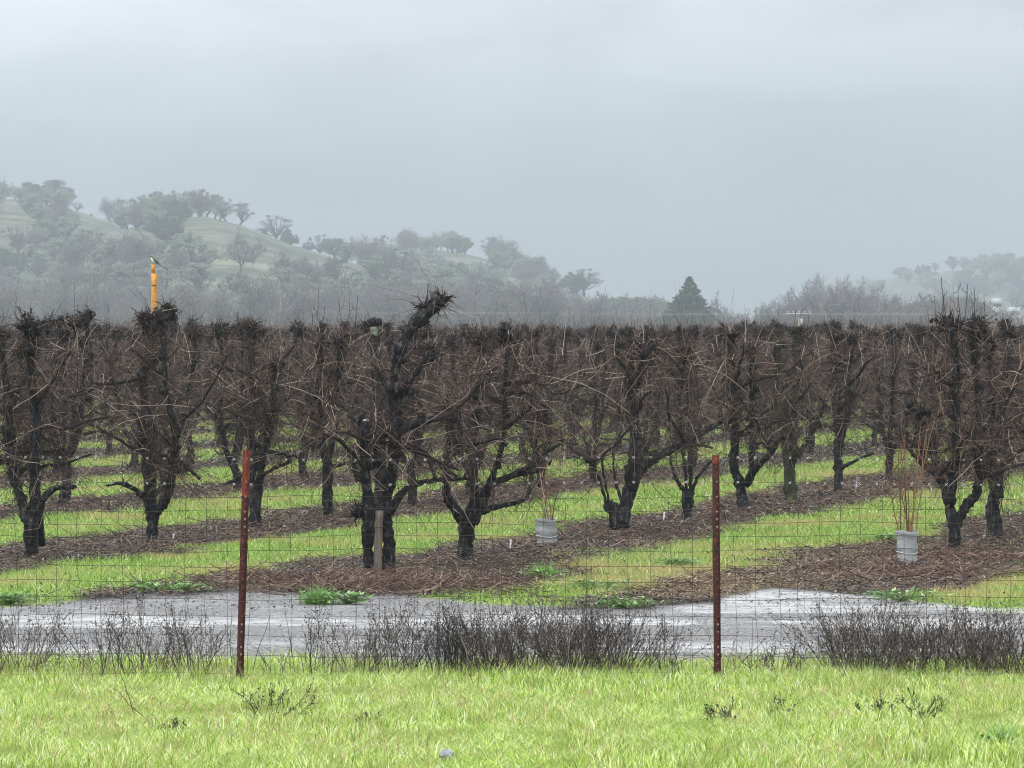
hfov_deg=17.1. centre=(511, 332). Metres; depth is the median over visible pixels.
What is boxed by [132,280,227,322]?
bare tree
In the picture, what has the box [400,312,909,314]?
power line
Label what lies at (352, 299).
bare tree
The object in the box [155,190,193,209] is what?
bare tree
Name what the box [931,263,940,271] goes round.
oak tree
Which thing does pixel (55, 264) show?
lichened tree
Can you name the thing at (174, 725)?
dead sprig
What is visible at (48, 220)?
lichened tree
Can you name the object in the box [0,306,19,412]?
orchard tree
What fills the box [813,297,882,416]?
orchard tree
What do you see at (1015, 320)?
bare tree
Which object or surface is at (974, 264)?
lichened tree
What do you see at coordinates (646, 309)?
bare tree
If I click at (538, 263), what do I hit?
oak tree
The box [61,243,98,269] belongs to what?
oak tree
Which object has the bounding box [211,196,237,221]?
oak tree
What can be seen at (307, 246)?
bare tree
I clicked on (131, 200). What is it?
oak tree
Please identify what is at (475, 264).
lichened tree
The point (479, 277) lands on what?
oak tree
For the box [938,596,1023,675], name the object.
dead weed
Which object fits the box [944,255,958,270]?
oak tree
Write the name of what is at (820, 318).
bare tree
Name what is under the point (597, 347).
orchard tree
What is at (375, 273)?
green tree
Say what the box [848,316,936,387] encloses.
orchard tree
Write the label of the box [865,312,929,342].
orchard tree
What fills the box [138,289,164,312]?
bare tree
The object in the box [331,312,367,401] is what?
orchard tree
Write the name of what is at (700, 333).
orchard tree
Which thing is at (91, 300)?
bare tree
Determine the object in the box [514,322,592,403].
orchard tree
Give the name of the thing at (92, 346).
orchard tree
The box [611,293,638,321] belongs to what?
bare tree
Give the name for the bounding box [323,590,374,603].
leafy weed
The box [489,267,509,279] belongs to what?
lichened tree
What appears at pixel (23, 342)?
orchard tree
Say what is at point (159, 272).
lichened tree
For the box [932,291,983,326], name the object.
bare tree
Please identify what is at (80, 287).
lichened tree
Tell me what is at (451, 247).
lichened tree
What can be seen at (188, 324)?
orchard tree
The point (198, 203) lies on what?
bare tree
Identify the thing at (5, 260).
oak tree
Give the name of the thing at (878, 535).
leafy weed
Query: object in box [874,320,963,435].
orchard tree
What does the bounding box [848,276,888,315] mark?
bare tree
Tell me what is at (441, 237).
bare tree
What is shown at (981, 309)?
bare tree
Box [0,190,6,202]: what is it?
lichened tree
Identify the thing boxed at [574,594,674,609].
leafy weed
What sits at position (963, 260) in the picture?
lichened tree
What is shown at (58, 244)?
oak tree
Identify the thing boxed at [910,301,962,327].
bare tree
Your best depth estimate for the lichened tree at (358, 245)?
1177.96 m
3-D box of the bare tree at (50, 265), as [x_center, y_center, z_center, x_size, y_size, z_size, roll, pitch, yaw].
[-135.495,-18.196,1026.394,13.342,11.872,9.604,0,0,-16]
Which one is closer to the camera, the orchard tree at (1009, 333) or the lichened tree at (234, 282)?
the orchard tree at (1009, 333)
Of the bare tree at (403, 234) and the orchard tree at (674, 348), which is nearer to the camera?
the orchard tree at (674, 348)
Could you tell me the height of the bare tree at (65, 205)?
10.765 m
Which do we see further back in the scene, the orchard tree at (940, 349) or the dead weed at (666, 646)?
the orchard tree at (940, 349)
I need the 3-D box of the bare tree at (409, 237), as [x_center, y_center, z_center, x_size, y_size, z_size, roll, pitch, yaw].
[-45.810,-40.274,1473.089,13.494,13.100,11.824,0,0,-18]
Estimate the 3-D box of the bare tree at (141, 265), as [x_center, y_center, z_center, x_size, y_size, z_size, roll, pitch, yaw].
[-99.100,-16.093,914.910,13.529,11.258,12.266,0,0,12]
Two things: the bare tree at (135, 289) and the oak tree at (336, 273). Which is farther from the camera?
the oak tree at (336, 273)
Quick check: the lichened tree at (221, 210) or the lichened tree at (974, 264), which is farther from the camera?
the lichened tree at (974, 264)
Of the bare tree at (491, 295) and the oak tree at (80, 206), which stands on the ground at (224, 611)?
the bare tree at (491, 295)
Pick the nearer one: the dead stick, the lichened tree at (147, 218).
the dead stick
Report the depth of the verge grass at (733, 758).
22.00 m
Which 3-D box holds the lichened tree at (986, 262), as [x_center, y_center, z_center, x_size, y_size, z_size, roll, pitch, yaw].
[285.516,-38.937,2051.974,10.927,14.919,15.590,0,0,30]
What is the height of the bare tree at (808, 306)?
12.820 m
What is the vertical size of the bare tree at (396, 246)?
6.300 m
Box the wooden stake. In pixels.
[373,510,384,571]
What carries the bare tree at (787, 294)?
on the ground at (224, 611)
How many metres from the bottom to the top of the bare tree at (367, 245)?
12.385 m
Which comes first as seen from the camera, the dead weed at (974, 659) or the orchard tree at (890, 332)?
the dead weed at (974, 659)
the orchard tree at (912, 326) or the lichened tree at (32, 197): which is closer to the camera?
the orchard tree at (912, 326)
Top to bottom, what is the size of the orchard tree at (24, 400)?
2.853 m
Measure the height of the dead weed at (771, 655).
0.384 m
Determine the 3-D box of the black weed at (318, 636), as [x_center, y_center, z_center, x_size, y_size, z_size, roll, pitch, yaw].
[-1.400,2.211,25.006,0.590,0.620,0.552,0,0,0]
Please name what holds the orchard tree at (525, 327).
on the ground at (224, 611)
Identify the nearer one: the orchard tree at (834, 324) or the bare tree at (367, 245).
the orchard tree at (834, 324)
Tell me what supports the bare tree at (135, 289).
on the hills
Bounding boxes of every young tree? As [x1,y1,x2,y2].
[517,415,581,522]
[867,383,958,532]
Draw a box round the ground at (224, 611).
[0,387,1023,767]
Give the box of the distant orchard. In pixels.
[0,311,1021,346]
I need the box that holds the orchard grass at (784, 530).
[0,387,1023,608]
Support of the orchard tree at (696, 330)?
on the ground at (224, 611)
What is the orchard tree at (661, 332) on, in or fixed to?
on the ground at (224, 611)
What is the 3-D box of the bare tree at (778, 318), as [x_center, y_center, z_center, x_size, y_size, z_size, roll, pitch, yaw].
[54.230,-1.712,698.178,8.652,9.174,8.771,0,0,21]
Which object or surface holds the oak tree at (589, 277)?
on the hills
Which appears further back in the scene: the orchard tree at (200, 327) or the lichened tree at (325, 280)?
the lichened tree at (325, 280)
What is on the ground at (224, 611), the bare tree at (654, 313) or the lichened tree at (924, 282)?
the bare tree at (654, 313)
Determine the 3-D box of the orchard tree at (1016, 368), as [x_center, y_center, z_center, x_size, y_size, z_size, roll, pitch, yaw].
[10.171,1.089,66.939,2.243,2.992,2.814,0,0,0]
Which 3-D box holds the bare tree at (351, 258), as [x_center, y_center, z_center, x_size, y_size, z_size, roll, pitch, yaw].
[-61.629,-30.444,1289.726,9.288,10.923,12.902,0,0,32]
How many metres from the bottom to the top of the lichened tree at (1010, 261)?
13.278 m
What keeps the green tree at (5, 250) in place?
on the hills
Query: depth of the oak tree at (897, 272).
2243.91 m
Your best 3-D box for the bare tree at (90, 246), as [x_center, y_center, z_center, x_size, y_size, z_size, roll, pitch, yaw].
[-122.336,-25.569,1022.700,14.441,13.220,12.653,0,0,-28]
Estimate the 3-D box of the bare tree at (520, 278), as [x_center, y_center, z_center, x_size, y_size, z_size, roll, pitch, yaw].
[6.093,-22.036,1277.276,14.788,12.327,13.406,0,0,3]
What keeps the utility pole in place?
on the ground at (224, 611)
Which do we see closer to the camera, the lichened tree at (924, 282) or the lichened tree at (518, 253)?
the lichened tree at (518, 253)
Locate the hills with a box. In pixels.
[0,199,1023,327]
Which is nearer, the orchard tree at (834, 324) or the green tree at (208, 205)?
the orchard tree at (834, 324)
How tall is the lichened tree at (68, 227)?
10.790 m
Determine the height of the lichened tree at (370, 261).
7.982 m
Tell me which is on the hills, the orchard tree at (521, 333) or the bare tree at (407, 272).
the bare tree at (407, 272)
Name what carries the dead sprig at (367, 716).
on the ground at (224, 611)
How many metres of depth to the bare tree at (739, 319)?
918.49 m
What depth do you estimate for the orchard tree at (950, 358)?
82.69 m
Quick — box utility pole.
[786,310,810,325]
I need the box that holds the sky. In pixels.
[0,0,1023,323]
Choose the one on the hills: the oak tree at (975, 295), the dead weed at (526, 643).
the oak tree at (975, 295)
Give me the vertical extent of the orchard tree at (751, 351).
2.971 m
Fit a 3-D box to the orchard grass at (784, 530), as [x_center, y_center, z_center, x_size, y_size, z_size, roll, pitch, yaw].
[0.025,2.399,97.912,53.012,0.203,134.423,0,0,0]
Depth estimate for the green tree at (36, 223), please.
1189.32 m
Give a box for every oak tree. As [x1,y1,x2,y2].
[0,251,18,270]
[7,249,30,281]
[12,182,41,194]
[23,253,55,285]
[36,179,76,202]
[37,222,60,245]
[45,238,71,262]
[46,193,66,209]
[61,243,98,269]
[68,229,103,261]
[71,202,83,210]
[118,199,136,229]
[125,194,152,207]
[142,215,185,242]
[148,191,166,197]
[148,201,186,216]
[166,189,182,200]
[166,209,185,235]
[167,200,192,224]
[167,243,195,267]
[189,189,212,215]
[205,193,219,216]
[211,195,223,218]
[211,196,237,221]
[234,202,254,224]
[253,215,292,238]
[279,229,299,244]
[307,235,329,253]
[307,271,333,288]
[322,256,366,280]
[336,279,351,292]
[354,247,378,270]
[371,235,392,247]
[374,252,421,276]
[378,248,409,268]
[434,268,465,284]
[446,234,465,254]
[446,259,473,277]
[460,269,493,285]
[474,262,502,275]
[476,276,504,290]
[480,237,496,256]
[500,246,525,269]
[518,258,552,275]
[528,256,549,269]
[558,273,591,295]
[566,268,603,296]
[892,266,908,278]
[913,294,937,302]
[917,265,937,278]
[926,278,951,293]
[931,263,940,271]
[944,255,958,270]
[950,269,973,289]
[950,273,973,291]
[961,292,983,301]
[969,274,987,283]
[970,280,995,296]
[988,259,1009,274]
[999,252,1014,259]
[1003,289,1023,310]
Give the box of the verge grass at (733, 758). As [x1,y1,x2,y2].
[0,641,1023,767]
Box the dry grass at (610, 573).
[0,509,1023,767]
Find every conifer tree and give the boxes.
[651,276,717,329]
[914,264,919,273]
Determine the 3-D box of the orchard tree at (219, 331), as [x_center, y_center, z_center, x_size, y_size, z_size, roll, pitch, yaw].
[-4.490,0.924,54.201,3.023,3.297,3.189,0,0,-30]
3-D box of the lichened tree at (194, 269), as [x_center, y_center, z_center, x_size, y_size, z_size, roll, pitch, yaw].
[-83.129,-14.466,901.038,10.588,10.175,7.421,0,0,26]
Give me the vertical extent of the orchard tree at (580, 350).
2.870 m
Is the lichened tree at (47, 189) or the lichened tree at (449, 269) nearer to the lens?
the lichened tree at (449, 269)
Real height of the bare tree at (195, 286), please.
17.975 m
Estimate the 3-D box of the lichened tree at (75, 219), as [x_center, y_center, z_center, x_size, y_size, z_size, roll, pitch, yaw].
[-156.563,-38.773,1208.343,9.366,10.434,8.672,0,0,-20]
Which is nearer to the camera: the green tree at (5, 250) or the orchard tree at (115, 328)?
the orchard tree at (115, 328)
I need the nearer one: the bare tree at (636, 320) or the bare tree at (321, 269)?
the bare tree at (636, 320)
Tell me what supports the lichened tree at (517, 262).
on the hills
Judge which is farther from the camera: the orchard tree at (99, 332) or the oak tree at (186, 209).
the oak tree at (186, 209)
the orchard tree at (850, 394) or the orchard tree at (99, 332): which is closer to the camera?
the orchard tree at (850, 394)
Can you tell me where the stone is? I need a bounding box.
[439,749,453,759]
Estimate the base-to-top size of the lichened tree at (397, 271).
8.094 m
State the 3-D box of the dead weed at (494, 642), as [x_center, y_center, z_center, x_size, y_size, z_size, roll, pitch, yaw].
[-0.191,2.145,24.958,1.044,0.756,1.106,0,0,40]
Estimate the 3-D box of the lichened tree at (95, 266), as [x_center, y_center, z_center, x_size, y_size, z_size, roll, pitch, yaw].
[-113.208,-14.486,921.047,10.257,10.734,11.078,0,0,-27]
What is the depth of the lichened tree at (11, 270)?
1044.95 m
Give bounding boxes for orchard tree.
[0,293,150,555]
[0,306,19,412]
[0,325,22,383]
[0,327,88,480]
[2,317,43,426]
[3,285,169,505]
[4,296,96,449]
[4,319,70,434]
[9,327,117,476]
[40,274,242,540]
[56,310,120,407]
[65,327,122,415]
[73,308,162,451]
[73,319,140,411]
[79,319,103,406]
[86,322,197,470]
[92,320,128,412]
[96,307,244,494]
[103,315,183,433]
[111,307,380,526]
[122,313,210,445]
[123,288,315,489]
[125,299,255,464]
[169,299,309,449]
[170,325,207,402]
[180,312,239,443]
[182,310,219,385]
[185,306,231,418]
[203,317,307,436]
[227,307,362,480]
[235,320,298,425]
[236,288,420,515]
[260,303,364,454]
[264,251,569,573]
[272,323,304,411]
[276,315,335,398]
[293,318,435,471]
[304,313,337,339]
[309,317,398,443]
[317,289,495,506]
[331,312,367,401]
[335,313,401,414]
[360,302,457,445]
[362,316,464,467]
[378,314,456,400]
[387,296,567,494]
[402,292,660,559]
[426,329,457,427]
[428,324,444,381]
[432,314,520,462]
[433,322,499,438]
[437,321,483,366]
[442,320,523,438]
[463,308,663,488]
[490,315,595,457]
[493,319,539,421]
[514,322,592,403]
[518,311,653,482]
[520,314,779,530]
[520,316,574,404]
[524,321,619,453]
[534,319,619,431]
[554,320,598,402]
[555,299,655,447]
[560,321,586,363]
[570,289,702,461]
[574,320,639,428]
[583,322,677,444]
[584,318,634,396]
[594,283,776,519]
[618,324,702,399]
[621,290,763,468]
[640,306,882,501]
[652,317,671,357]
[666,318,721,425]
[668,323,700,419]
[681,321,725,395]
[684,310,790,462]
[695,308,844,508]
[697,311,769,437]
[701,309,754,415]
[705,304,826,456]
[730,291,791,425]
[744,319,843,414]
[757,318,789,357]
[766,300,928,491]
[766,336,808,427]
[770,310,857,454]
[806,312,968,482]
[810,305,900,449]
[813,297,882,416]
[817,277,1023,548]
[830,314,901,422]
[831,310,922,445]
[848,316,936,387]
[857,311,939,435]
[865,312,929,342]
[869,307,982,470]
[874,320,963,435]
[875,317,926,404]
[901,319,969,406]
[904,301,1023,484]
[913,292,1023,539]
[921,318,1023,469]
[923,308,988,418]
[937,313,1023,463]
[961,325,1020,377]
[989,319,1023,459]
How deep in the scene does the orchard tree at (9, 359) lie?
75.18 m
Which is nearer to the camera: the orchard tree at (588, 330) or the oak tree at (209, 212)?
the orchard tree at (588, 330)
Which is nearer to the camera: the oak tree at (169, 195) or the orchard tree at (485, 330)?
the orchard tree at (485, 330)
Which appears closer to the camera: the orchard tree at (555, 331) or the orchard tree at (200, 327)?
the orchard tree at (555, 331)
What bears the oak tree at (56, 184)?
on the hills
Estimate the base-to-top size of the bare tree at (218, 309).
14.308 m
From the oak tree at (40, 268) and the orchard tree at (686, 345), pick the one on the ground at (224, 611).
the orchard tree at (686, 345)
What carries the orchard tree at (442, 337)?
on the ground at (224, 611)
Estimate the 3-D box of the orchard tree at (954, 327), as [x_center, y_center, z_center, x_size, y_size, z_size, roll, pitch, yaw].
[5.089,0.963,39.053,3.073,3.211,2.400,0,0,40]
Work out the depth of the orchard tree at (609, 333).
72.40 m
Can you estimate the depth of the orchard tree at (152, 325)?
40.53 m
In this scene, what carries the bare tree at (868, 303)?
on the ground at (224, 611)
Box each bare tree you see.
[0,275,47,325]
[0,282,49,329]
[0,285,31,324]
[1,177,15,198]
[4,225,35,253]
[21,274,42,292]
[22,227,45,249]
[25,278,98,327]
[27,183,47,202]
[37,253,71,276]
[40,200,74,226]
[42,206,62,221]
[45,201,72,218]
[56,241,88,267]
[61,279,85,306]
[66,286,119,324]
[67,274,134,326]
[81,227,118,268]
[93,252,137,283]
[97,196,124,221]
[107,291,140,326]
[108,283,175,305]
[112,289,150,328]
[113,230,165,262]
[113,232,154,255]
[115,229,147,254]
[123,280,150,302]
[126,196,150,231]
[131,252,168,285]
[132,272,219,326]
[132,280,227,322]
[135,286,184,322]
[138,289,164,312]
[141,273,165,294]
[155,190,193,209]
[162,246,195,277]
[170,275,210,300]
[172,284,209,328]
[180,282,253,325]
[182,189,220,217]
[210,282,247,300]
[223,227,271,270]
[227,271,294,328]
[265,251,304,276]
[267,290,307,329]
[272,278,338,327]
[281,278,353,323]
[283,256,321,281]
[288,282,343,327]
[301,238,315,250]
[309,252,343,279]
[316,282,374,327]
[328,289,359,323]
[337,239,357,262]
[343,234,387,269]
[344,285,363,299]
[349,233,379,263]
[349,287,384,324]
[354,279,426,327]
[356,244,389,271]
[363,277,408,315]
[366,287,416,328]
[378,275,460,325]
[391,226,421,246]
[392,244,402,251]
[394,230,423,251]
[395,229,409,248]
[396,259,418,279]
[397,270,440,296]
[403,269,422,287]
[421,281,486,326]
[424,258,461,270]
[429,282,499,328]
[432,231,445,249]
[453,282,527,328]
[459,280,501,320]
[472,290,516,325]
[477,275,575,328]
[484,243,511,263]
[485,234,520,256]
[491,284,526,329]
[506,280,573,328]
[507,257,551,286]
[510,282,579,329]
[511,258,545,281]
[553,303,589,328]
[560,288,584,323]
[570,290,634,328]
[597,294,643,324]
[609,307,658,330]
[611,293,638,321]
[630,294,667,319]
[641,305,659,330]
[645,301,667,324]
[707,290,734,327]
[720,308,735,321]
[728,315,750,324]
[748,302,777,324]
[751,302,792,324]
[765,298,811,323]
[767,283,795,313]
[768,308,797,326]
[776,290,820,318]
[781,282,846,324]
[797,285,834,326]
[800,269,831,310]
[806,304,837,323]
[816,282,892,330]
[831,274,868,303]
[837,287,872,303]
[840,305,876,330]
[842,285,886,325]
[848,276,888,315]
[868,288,884,327]
[870,293,911,325]
[880,309,915,326]
[883,302,920,323]
[895,293,937,324]
[906,293,964,325]
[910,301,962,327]
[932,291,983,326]
[959,298,995,324]
[961,298,1011,328]
[986,305,1013,328]
[999,305,1023,326]
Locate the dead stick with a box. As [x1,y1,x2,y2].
[120,671,133,712]
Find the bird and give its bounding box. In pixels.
[149,255,167,269]
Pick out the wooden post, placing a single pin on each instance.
(153, 288)
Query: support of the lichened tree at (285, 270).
on the hills
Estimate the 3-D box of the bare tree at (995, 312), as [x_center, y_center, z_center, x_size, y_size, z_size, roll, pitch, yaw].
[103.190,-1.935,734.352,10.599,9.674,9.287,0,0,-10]
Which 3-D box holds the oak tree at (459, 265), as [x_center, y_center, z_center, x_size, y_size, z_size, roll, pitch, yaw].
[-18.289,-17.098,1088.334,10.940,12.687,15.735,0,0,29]
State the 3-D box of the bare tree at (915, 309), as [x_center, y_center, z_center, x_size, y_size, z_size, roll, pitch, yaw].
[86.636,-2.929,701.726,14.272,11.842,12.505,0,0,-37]
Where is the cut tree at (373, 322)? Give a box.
[367,317,386,505]
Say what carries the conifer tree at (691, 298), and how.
on the ground at (224, 611)
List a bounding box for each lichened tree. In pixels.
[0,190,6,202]
[3,266,22,282]
[13,186,35,208]
[16,194,30,212]
[18,193,45,216]
[23,244,40,260]
[26,227,51,248]
[27,254,46,273]
[28,199,46,223]
[34,217,59,232]
[39,238,66,258]
[40,185,53,194]
[40,191,55,205]
[43,260,71,277]
[49,192,71,206]
[52,188,69,200]
[54,215,80,241]
[58,210,81,235]
[67,282,87,295]
[71,228,89,244]
[78,261,108,285]
[86,246,106,268]
[90,281,108,297]
[96,235,120,261]
[104,205,126,228]
[108,259,143,285]
[116,206,129,228]
[120,283,147,301]
[124,203,139,215]
[125,211,147,230]
[129,196,148,225]
[140,198,161,214]
[142,201,165,223]
[142,251,172,271]
[142,267,166,286]
[144,194,169,208]
[146,240,168,259]
[152,209,177,226]
[159,263,180,282]
[177,231,203,249]
[178,238,223,274]
[178,262,217,292]
[186,201,198,219]
[208,200,232,220]
[218,267,255,294]
[261,275,282,294]
[266,288,290,315]
[270,264,305,290]
[310,275,334,288]
[338,242,355,262]
[345,267,368,287]
[347,271,376,289]
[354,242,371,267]
[361,255,388,270]
[380,243,392,251]
[380,267,402,279]
[405,246,426,260]
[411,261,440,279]
[412,263,438,280]
[416,278,444,289]
[418,237,436,258]
[419,251,447,266]
[422,246,436,260]
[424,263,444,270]
[431,235,442,251]
[431,263,467,289]
[441,230,464,252]
[445,235,457,252]
[448,277,463,289]
[460,265,477,279]
[465,262,484,280]
[485,250,505,267]
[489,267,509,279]
[498,251,514,272]
[507,246,522,266]
[512,259,525,278]
[527,274,554,292]
[533,272,555,289]
[542,288,577,300]
[547,267,561,282]
[870,279,885,294]
[871,291,892,304]
[899,267,914,282]
[914,272,936,290]
[938,283,952,297]
[956,256,969,267]
[961,265,975,277]
[967,258,983,268]
[974,253,987,270]
[979,258,994,275]
[987,269,1006,290]
[988,252,1004,262]
[1006,256,1020,268]
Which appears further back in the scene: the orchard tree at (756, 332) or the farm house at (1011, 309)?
the farm house at (1011, 309)
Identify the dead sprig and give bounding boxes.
[158,718,185,730]
[231,678,321,719]
[355,711,381,722]
[699,696,736,721]
[772,691,803,712]
[852,691,902,710]
[873,687,950,718]
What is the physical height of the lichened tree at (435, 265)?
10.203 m
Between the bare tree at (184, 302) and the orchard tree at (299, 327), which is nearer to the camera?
the orchard tree at (299, 327)
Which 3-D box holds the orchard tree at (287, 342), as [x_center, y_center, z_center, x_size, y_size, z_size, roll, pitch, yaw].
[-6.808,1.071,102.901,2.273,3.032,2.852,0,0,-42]
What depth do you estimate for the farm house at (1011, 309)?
1007.75 m
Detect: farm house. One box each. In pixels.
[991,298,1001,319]
[1007,307,1020,323]
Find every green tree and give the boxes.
[0,247,11,266]
[31,218,60,231]
[189,195,211,216]
[317,238,348,257]
[364,262,388,280]
[460,236,473,253]
[605,296,647,318]
[628,296,665,303]
[640,299,672,311]
[932,297,955,310]
[946,296,991,313]
[972,300,1002,321]
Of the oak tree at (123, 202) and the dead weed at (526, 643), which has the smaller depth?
the dead weed at (526, 643)
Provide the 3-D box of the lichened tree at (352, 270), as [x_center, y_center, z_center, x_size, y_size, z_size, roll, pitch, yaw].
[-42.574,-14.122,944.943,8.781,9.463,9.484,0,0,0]
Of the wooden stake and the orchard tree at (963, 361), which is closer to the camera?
the wooden stake
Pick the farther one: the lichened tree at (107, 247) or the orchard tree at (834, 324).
the lichened tree at (107, 247)
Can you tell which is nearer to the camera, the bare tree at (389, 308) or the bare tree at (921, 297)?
the bare tree at (921, 297)
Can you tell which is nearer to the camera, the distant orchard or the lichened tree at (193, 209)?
the distant orchard
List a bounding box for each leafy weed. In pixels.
[0,590,49,603]
[125,581,173,591]
[143,581,213,591]
[285,584,345,604]
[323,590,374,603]
[500,560,571,578]
[556,578,645,590]
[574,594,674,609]
[649,555,705,566]
[843,586,957,600]
[851,532,919,540]
[975,719,1021,746]
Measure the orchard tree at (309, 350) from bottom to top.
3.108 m
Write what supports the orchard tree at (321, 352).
on the ground at (224, 611)
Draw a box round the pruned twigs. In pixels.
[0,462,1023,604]
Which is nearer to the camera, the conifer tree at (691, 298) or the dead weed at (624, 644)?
the dead weed at (624, 644)
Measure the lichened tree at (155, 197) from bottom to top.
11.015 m
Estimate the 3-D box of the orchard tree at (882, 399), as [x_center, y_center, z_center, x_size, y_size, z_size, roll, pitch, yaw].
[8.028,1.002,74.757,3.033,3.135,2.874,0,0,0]
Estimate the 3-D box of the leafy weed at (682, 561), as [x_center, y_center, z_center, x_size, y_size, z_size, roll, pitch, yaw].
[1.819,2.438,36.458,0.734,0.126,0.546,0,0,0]
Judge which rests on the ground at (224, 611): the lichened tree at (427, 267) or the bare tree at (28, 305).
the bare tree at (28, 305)
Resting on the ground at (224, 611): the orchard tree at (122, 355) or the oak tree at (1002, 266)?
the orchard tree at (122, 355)
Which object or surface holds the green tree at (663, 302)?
on the ground at (224, 611)
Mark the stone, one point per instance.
(445, 752)
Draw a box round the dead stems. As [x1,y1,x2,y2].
[0,607,1023,683]
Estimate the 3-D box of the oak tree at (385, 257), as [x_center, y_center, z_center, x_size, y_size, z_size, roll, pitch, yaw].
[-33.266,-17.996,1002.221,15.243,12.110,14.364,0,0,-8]
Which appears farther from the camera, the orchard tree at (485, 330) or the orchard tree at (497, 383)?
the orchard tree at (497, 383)
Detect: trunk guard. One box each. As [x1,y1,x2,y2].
[535,517,556,545]
[896,530,917,562]
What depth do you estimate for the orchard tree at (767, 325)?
83.23 m
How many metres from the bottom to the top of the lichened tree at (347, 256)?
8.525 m
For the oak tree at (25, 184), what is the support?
on the hills
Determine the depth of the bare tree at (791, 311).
702.37 m
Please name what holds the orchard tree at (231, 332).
on the ground at (224, 611)
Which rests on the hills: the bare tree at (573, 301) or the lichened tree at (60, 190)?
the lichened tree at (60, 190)
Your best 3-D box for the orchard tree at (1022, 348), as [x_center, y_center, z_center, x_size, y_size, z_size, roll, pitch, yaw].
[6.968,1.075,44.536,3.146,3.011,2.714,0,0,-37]
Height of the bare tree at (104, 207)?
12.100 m
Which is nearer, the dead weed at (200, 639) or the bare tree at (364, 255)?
the dead weed at (200, 639)
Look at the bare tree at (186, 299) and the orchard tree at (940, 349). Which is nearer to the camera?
the orchard tree at (940, 349)
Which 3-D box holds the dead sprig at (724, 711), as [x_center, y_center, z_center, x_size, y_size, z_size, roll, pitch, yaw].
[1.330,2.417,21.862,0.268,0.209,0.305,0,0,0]
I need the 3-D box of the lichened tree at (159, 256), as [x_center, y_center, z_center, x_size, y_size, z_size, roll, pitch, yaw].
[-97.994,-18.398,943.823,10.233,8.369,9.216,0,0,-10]
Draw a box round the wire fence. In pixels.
[0,450,1023,678]
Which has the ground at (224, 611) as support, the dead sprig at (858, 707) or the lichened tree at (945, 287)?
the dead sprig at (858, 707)
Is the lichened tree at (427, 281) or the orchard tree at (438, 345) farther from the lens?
the lichened tree at (427, 281)
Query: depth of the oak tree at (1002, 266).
2015.77 m
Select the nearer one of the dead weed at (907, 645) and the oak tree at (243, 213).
the dead weed at (907, 645)
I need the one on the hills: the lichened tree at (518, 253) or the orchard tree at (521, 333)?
the lichened tree at (518, 253)
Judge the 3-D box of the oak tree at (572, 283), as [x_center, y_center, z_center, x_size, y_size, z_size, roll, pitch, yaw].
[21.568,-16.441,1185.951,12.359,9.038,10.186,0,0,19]
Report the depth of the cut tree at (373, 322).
46.48 m
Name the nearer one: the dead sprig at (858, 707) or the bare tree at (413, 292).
the dead sprig at (858, 707)
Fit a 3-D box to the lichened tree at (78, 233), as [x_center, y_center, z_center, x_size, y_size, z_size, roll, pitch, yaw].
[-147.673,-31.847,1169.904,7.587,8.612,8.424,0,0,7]
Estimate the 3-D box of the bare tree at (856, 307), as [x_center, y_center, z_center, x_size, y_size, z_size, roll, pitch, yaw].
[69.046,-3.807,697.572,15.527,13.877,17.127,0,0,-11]
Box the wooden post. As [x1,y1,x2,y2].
[151,264,156,502]
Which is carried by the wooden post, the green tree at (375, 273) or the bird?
the bird
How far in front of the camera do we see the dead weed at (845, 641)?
24.98 m
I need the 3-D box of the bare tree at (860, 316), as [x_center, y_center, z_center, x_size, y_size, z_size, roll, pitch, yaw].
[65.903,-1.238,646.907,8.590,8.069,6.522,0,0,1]
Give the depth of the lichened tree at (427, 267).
983.52 m
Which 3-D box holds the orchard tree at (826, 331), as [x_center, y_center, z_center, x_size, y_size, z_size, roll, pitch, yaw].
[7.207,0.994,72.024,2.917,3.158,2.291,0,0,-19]
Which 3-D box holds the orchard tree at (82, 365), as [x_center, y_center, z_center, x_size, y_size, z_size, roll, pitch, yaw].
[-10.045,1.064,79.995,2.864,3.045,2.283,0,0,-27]
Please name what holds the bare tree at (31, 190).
on the hills
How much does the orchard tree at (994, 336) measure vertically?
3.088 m
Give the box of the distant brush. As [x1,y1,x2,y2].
[2,299,1023,330]
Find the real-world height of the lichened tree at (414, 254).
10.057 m
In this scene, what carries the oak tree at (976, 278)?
on the hills
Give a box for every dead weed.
[0,575,96,673]
[38,589,147,675]
[47,580,216,677]
[136,585,259,674]
[295,577,428,672]
[322,581,470,672]
[389,575,565,673]
[445,576,608,672]
[474,576,638,673]
[518,576,745,673]
[634,608,702,673]
[722,627,812,675]
[758,570,986,675]
[813,591,993,677]
[825,579,1023,674]
[919,583,1023,675]
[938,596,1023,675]
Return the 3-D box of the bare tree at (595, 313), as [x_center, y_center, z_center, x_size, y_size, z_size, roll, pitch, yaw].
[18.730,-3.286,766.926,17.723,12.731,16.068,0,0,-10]
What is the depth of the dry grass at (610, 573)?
22.28 m
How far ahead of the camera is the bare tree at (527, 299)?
745.34 m
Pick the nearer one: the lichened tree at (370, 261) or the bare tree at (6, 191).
the lichened tree at (370, 261)
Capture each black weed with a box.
[279,594,359,670]
[376,592,503,673]
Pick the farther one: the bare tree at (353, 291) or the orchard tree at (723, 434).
the bare tree at (353, 291)

